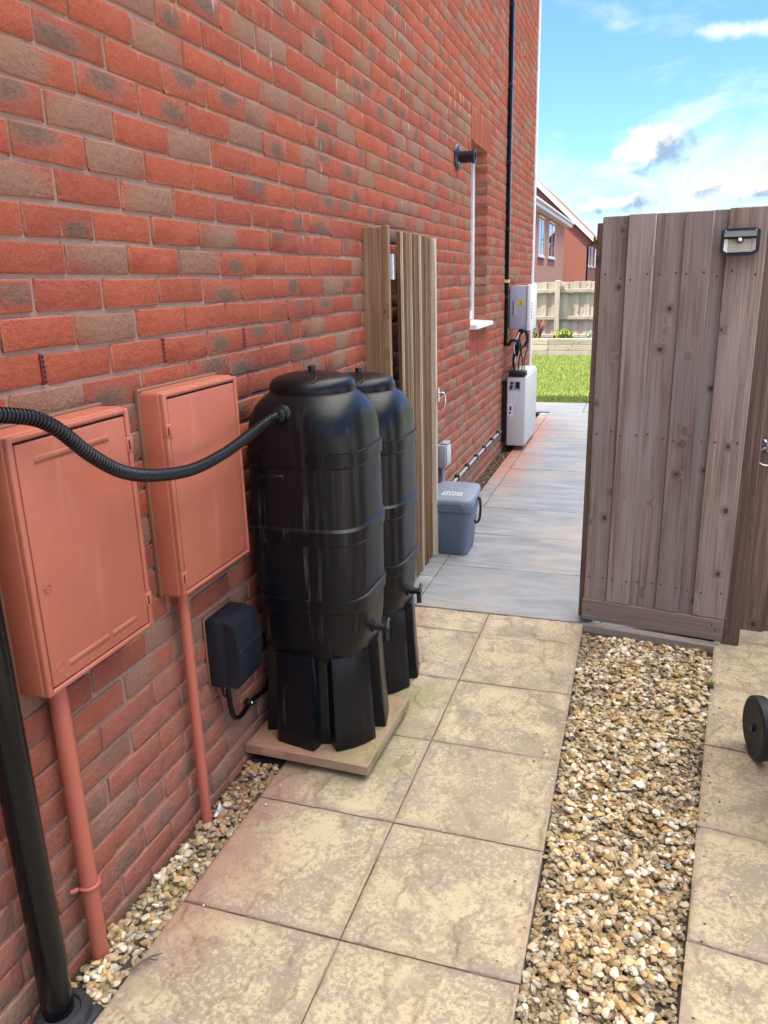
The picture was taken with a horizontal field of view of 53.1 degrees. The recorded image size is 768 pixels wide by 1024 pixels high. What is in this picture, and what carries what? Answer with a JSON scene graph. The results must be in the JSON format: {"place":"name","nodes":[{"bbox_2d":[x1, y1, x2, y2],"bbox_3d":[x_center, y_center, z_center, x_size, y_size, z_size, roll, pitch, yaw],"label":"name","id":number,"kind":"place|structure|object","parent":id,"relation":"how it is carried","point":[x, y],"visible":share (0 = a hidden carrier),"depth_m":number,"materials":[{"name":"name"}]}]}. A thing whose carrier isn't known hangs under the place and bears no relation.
{"place":"outdoors","nodes":[
{"label":"outdoors","id":0,"kind":"place"},
{"bbox_2d":[33,445,514,1023],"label":"planting strip","id":1,"kind":"object","parent":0,"point":[261,759],"visible":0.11,"depth_m":2.34,"materials":[{"name":"beige gravel"}]},
{"bbox_2d":[71,760,279,1007],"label":"gravel","id":2,"kind":"structure","parent":1,"relation":"on","point":[103,979],"depth_m":2.10,"materials":[{"name":"beige gravel"}]},
{"bbox_2d":[474,446,512,489],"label":"leaf litter","id":3,"kind":"object","parent":1,"relation":"on","point":[494,465],"visible":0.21,"depth_m":6.78,"materials":[{"name":"brown plant"}]},
{"bbox_2d":[93,607,583,1023],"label":"path","id":4,"kind":"structure","parent":0,"point":[388,889],"depth_m":2.13,"materials":[{"name":"beige stone"}]},
{"bbox_2d":[131,953,162,970],"bbox_3d":[-0.571,1.082,1.855,0.079,0.008,0.021,-9,18,-25],"label":"twig","id":5,"kind":"object","parent":4,"relation":"on","point":[141,962],"visible":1,"depth_m":1.85,"materials":[{"name":"wood"}]},
{"bbox_2d":[245,695,408,775],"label":"stone plinth","id":6,"kind":"structure","parent":4,"relation":"on","point":[360,759],"depth_m":2.60,"materials":[{"name":"stone"}]},
{"bbox_2d":[246,365,389,750],"bbox_3d":[-0.197,0.140,2.594,0.459,1.253,0.429,4,17,18],"label":"water butt","id":7,"kind":"object","parent":6,"relation":"on","point":[313,454],"visible":1,"depth_m":2.43,"materials":[{"name":"plastic"}]},
{"bbox_2d":[0,406,278,481],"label":"ribbed hose","id":8,"kind":"object","parent":7,"relation":"attached to","point":[71,439],"visible":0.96,"depth_m":1.64,"materials":[{"name":"plastic"}]},
{"bbox_2d":[346,368,422,694],"bbox_3d":[-0.065,0.064,3.039,0.459,1.253,0.429,4,17,18],"label":"water butt","id":9,"kind":"object","parent":6,"relation":"on","point":[391,403],"visible":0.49,"depth_m":2.90,"materials":[{"name":"plastic"}]},
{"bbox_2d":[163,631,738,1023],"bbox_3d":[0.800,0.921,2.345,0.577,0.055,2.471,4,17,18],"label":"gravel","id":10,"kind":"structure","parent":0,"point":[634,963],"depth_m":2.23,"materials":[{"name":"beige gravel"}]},
{"bbox_2d":[582,620,720,652],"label":"kerb","id":11,"kind":"structure","parent":10,"relation":"on","point":[629,633],"depth_m":3.48,"materials":[{"name":"concrete"}]},
{"bbox_2d":[705,678,718,689],"bbox_3d":[1.287,0.694,3.035,0.063,0.068,0.069,4,17,18],"label":"weed","id":12,"kind":"object","parent":10,"relation":"on","point":[710,685],"visible":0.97,"depth_m":3.03,"materials":[{"name":"green plant"}]},
{"bbox_2d":[531,354,590,402],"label":"lawn","id":13,"kind":"structure","parent":0,"point":[562,382],"depth_m":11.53,"materials":[{"name":"plant"}]},
{"bbox_2d":[532,338,591,356],"bbox_3d":[3.706,-3.482,16.207,5.600,0.370,0.535,4,17,18],"label":"raised bed","id":14,"kind":"object","parent":13,"relation":"on","point":[561,346],"visible":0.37,"depth_m":15.94,"materials":[{"name":"beige wood"}]},
{"bbox_2d":[532,329,537,338],"bbox_3d":[3.156,-3.756,16.311,0.256,0.233,0.254,4,17,18],"label":"green plant","id":15,"kind":"object","parent":14,"relation":"on","point":[534,334],"visible":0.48,"depth_m":16.26,"materials":[{"name":"green plant"}]},
{"bbox_2d":[537,316,549,338],"bbox_3d":[3.301,-3.885,16.210,0.444,0.530,0.240,-4,17,-7],"label":"red plant","id":16,"kind":"object","parent":14,"relation":"on","point":[540,329],"visible":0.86,"depth_m":16.21,"materials":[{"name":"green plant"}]},
{"bbox_2d":[553,328,573,337],"bbox_3d":[3.763,-3.723,16.110,0.445,0.272,0.436,4,17,18],"label":"bush","id":17,"kind":"object","parent":14,"relation":"on","point":[563,333],"visible":0.93,"depth_m":16.02,"materials":[{"name":"green plant"}]},
{"bbox_2d":[584,331,591,337],"bbox_3d":[4.269,-3.665,15.945,0.245,0.208,0.260,4,17,18],"label":"pale plant","id":18,"kind":"object","parent":14,"relation":"on","point":[588,334],"visible":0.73,"depth_m":15.93,"materials":[{"name":"green plant"}]},
{"bbox_2d":[414,402,713,641],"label":"paving","id":19,"kind":"structure","parent":0,"point":[521,558],"depth_m":4.78,"materials":[{"name":"grey stone"}]},
{"bbox_2d":[437,481,481,554],"bbox_3d":[0.440,0.040,4.606,0.301,0.382,0.315,4,17,18],"label":"food caddy","id":20,"kind":"object","parent":19,"relation":"on","point":[457,503],"visible":0.97,"depth_m":4.51,"materials":[{"name":"grey plastic"}]},
{"bbox_2d":[537,0,767,235],"label":"sky","id":21,"kind":"structure","parent":0,"point":[646,106],"materials":[{"name":"blue"}]},
{"bbox_2d":[676,629,767,1023],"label":"side path","id":22,"kind":"structure","parent":0,"point":[724,977],"depth_m":2.11,"materials":[{"name":"beige stone"}]},
{"bbox_2d":[578,206,767,645],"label":"boarded gate","id":23,"kind":"structure","parent":22,"relation":"on","point":[678,390],"depth_m":3.20,"materials":[{"name":"brown wood"}]},
{"bbox_2d":[720,227,760,255],"bbox_3d":[1.334,-1.012,2.882,0.134,0.098,0.044,7,19,26],"label":"solar light","id":24,"kind":"object","parent":23,"relation":"attached to","point":[740,241],"visible":1,"depth_m":2.88,"materials":[{"name":"grey plastic"}]},
{"bbox_2d":[742,695,767,761],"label":"wheel","id":25,"kind":"object","parent":22,"relation":"on","point":[755,721],"visible":1,"depth_m":2.54,"materials":[{"name":"plastic"}]},
{"bbox_2d":[740,394,767,631],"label":"gate","id":26,"kind":"structure","parent":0,"point":[755,611],"depth_m":3.35,"materials":[{"name":"brown wood"}]},
{"bbox_2d":[759,439,767,465],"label":"ring latch","id":27,"kind":"object","parent":26,"relation":"attached to","point":[764,445],"visible":0.65,"depth_m":3.20,"materials":[{"name":"silver metal"}]},
{"label":"ground","id":28,"kind":"structure","parent":0,"visible":0},
{"bbox_2d":[0,0,538,1023],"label":"brick house","id":29,"kind":"structure","parent":28,"relation":"on","point":[188,188],"depth_m":2.24,"materials":[{"name":"brick"}]},
{"bbox_2d":[0,596,103,1023],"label":"rainwater pipe","id":30,"kind":"object","parent":29,"relation":"attached to","point":[62,1000],"visible":0.97,"depth_m":1.59,"materials":[{"name":"plastic"}]},
{"bbox_2d":[0,402,153,697],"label":"meter box","id":31,"kind":"object","parent":29,"relation":"attached to","point":[76,596],"visible":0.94,"depth_m":1.62,"materials":[{"name":"plastic"}]},
{"bbox_2d":[12,416,147,687],"bbox_3d":[-0.645,0.074,1.686,0.013,0.515,0.337,4,17,18],"label":"door","id":32,"kind":"structure","parent":31,"relation":"in","point":[80,518],"depth_m":1.66,"materials":[{"name":"plastic"}]},
{"bbox_2d":[48,687,108,961],"bbox_3d":[-0.709,0.736,1.787,0.055,0.785,0.077,4,17,18],"label":"service pipe","id":33,"kind":"object","parent":29,"relation":"attached to","point":[89,878],"visible":0.91,"depth_m":1.77,"materials":[{"name":"plastic"}]},
{"bbox_2d":[133,372,249,597],"bbox_3d":[-0.540,-0.090,2.179,0.122,0.564,0.391,4,17,18],"label":"meter box","id":34,"kind":"object","parent":29,"relation":"attached to","point":[198,526],"visible":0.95,"depth_m":2.08,"materials":[{"name":"plastic"}]},
{"bbox_2d":[166,383,245,588],"bbox_3d":[-0.488,-0.084,2.165,0.013,0.515,0.342,4,17,18],"label":"door","id":35,"kind":"structure","parent":34,"relation":"in","point":[209,502],"depth_m":2.14,"materials":[{"name":"plastic"}]},
{"bbox_2d":[177,595,211,823],"bbox_3d":[-0.552,0.588,2.251,0.031,0.795,0.031,4,17,18],"label":"service pipe","id":36,"kind":"object","parent":29,"relation":"attached to","point":[193,692],"visible":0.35,"depth_m":2.23,"materials":[{"name":"plastic"}]},
{"bbox_2d":[202,598,261,689],"bbox_3d":[-0.467,0.411,2.402,0.116,0.232,0.165,4,17,18],"label":"outdoor socket","id":37,"kind":"object","parent":29,"relation":"attached to","point":[232,641],"visible":1,"depth_m":2.35,"materials":[{"name":"grey plastic"}]},
{"bbox_2d":[221,684,267,719],"bbox_3d":[-0.457,0.580,2.580,0.035,0.213,0.378,2,17,13],"label":"cable","id":38,"kind":"object","parent":37,"relation":"attached to","point":[248,702],"visible":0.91,"depth_m":2.53,"materials":[{"name":"black plastic"}]},
{"bbox_2d":[361,225,392,377],"bbox_3d":[-0.009,-0.406,3.668,0.126,1.799,0.078,4,17,18],"label":"gate post","id":39,"kind":"object","parent":29,"relation":"attached to","point":[375,241],"visible":0.42,"depth_m":3.46,"materials":[{"name":"brown wood"}]},
{"bbox_2d":[390,254,395,279],"bbox_3d":[0.044,-1.122,3.522,0.015,0.111,0.091,4,17,18],"label":"hinge","id":40,"kind":"object","parent":39,"relation":"attached to","point":[392,266],"visible":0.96,"depth_m":3.50,"materials":[{"name":"white metal"}]},
{"bbox_2d":[391,232,445,579],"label":"open gate","id":41,"kind":"structure","parent":39,"relation":"attached to","point":[414,285],"depth_m":4.05,"materials":[{"name":"brown wood"}]},
{"bbox_2d":[438,440,450,481],"bbox_3d":[0.395,-0.186,5.055,0.070,0.562,0.136,4,17,18],"label":"switch box","id":42,"kind":"object","parent":29,"relation":"attached to","point":[444,454],"visible":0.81,"depth_m":4.95,"materials":[{"name":"grey plastic"}]},
{"bbox_2d":[454,144,476,170],"bbox_3d":[0.525,-2.277,4.933,0.122,0.160,0.160,4,17,18],"label":"boiler flue","id":43,"kind":"object","parent":29,"relation":"attached to","point":[466,156],"visible":1,"depth_m":4.90,"materials":[{"name":"black plastic"}]},
{"bbox_2d":[453,430,500,481],"bbox_3d":[0.774,-0.475,6.246,0.033,0.044,2.000,4,17,18],"label":"wall conduit","id":44,"kind":"object","parent":29,"relation":"attached to","point":[468,465],"depth_m":6.11,"materials":[{"name":"grey plastic"}]},
{"bbox_2d":[469,163,492,329],"bbox_3d":[0.670,-2.056,5.810,0.207,1.281,0.670,4,17,18],"label":"window","id":45,"kind":"structure","parent":29,"relation":"in","point":[475,324],"depth_m":6.04,"materials":[{"name":"white plastic"}]},
{"bbox_2d":[504,0,514,345],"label":"cable trunking","id":46,"kind":"object","parent":29,"relation":"attached to","point":[509,151],"visible":1,"depth_m":6.68,"materials":[{"name":"black plastic"}]},
{"bbox_2d":[501,366,536,445],"bbox_3d":[1.324,-1.070,7.528,0.228,0.700,0.816,4,17,18],"label":"battery","id":47,"kind":"object","parent":29,"relation":"attached to","point":[518,416],"visible":0.98,"depth_m":7.21,"materials":[{"name":"white plastic"}]},
{"bbox_2d":[508,328,528,369],"bbox_3d":[1.272,-1.523,7.205,0.133,0.409,0.282,12,22,39],"label":"cable bundle","id":48,"kind":"object","parent":47,"relation":"attached to","point":[518,346],"visible":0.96,"depth_m":7.17,"materials":[{"name":"black plastic"}]},
{"bbox_2d":[509,284,536,330],"bbox_3d":[1.313,-1.950,7.313,0.224,0.414,0.424,4,17,18],"label":"inverter","id":49,"kind":"object","parent":29,"relation":"attached to","point":[522,305],"visible":1,"depth_m":7.14,"materials":[{"name":"white plastic"}]},
{"bbox_2d":[529,0,541,365],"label":"downpipe","id":50,"kind":"object","parent":29,"relation":"attached to","point":[536,150],"visible":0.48,"depth_m":8.29,"materials":[{"name":"white plastic"}]},
{"bbox_2d":[534,195,573,282],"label":"pink brick house","id":51,"kind":"structure","parent":28,"relation":"on","point":[551,223],"depth_m":44.01,"materials":[{"name":"brick"}]},
{"bbox_2d":[537,213,544,264],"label":"window","id":52,"kind":"structure","parent":51,"relation":"in","point":[541,235],"depth_m":41.19,"materials":[{"name":"white plastic"}]},
{"bbox_2d":[547,219,555,265],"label":"window","id":53,"kind":"structure","parent":51,"relation":"in","point":[552,225],"depth_m":45.76,"materials":[{"name":"white plastic"}]},
{"bbox_2d":[532,280,594,337],"bbox_3d":[4.087,-4.109,16.210,5.159,1.503,0.137,4,17,18],"label":"garden fence","id":54,"kind":"object","parent":28,"relation":"on","point":[565,305],"visible":0.12,"depth_m":16.27,"materials":[{"name":"beige wood"}]},
{"bbox_2d":[536,179,596,281],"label":"red brick house","id":55,"kind":"structure","parent":28,"relation":"on","point":[580,247],"depth_m":55.56,"materials":[{"name":"brick"}]},
{"bbox_2d":[588,242,589,271],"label":"window","id":56,"kind":"structure","parent":55,"relation":"in","point":[588,242],"depth_m":57.56,"materials":[{"name":"white plastic"}]},
{"bbox_2d":[590,244,592,272],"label":"window","id":57,"kind":"structure","parent":55,"relation":"in","point":[591,265],"depth_m":60.65,"materials":[{"name":"white plastic"}]},
{"bbox_2d":[594,246,596,272],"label":"window","id":58,"kind":"structure","parent":55,"relation":"in","point":[595,246],"depth_m":64.82,"materials":[{"name":"white plastic"}]}
]}

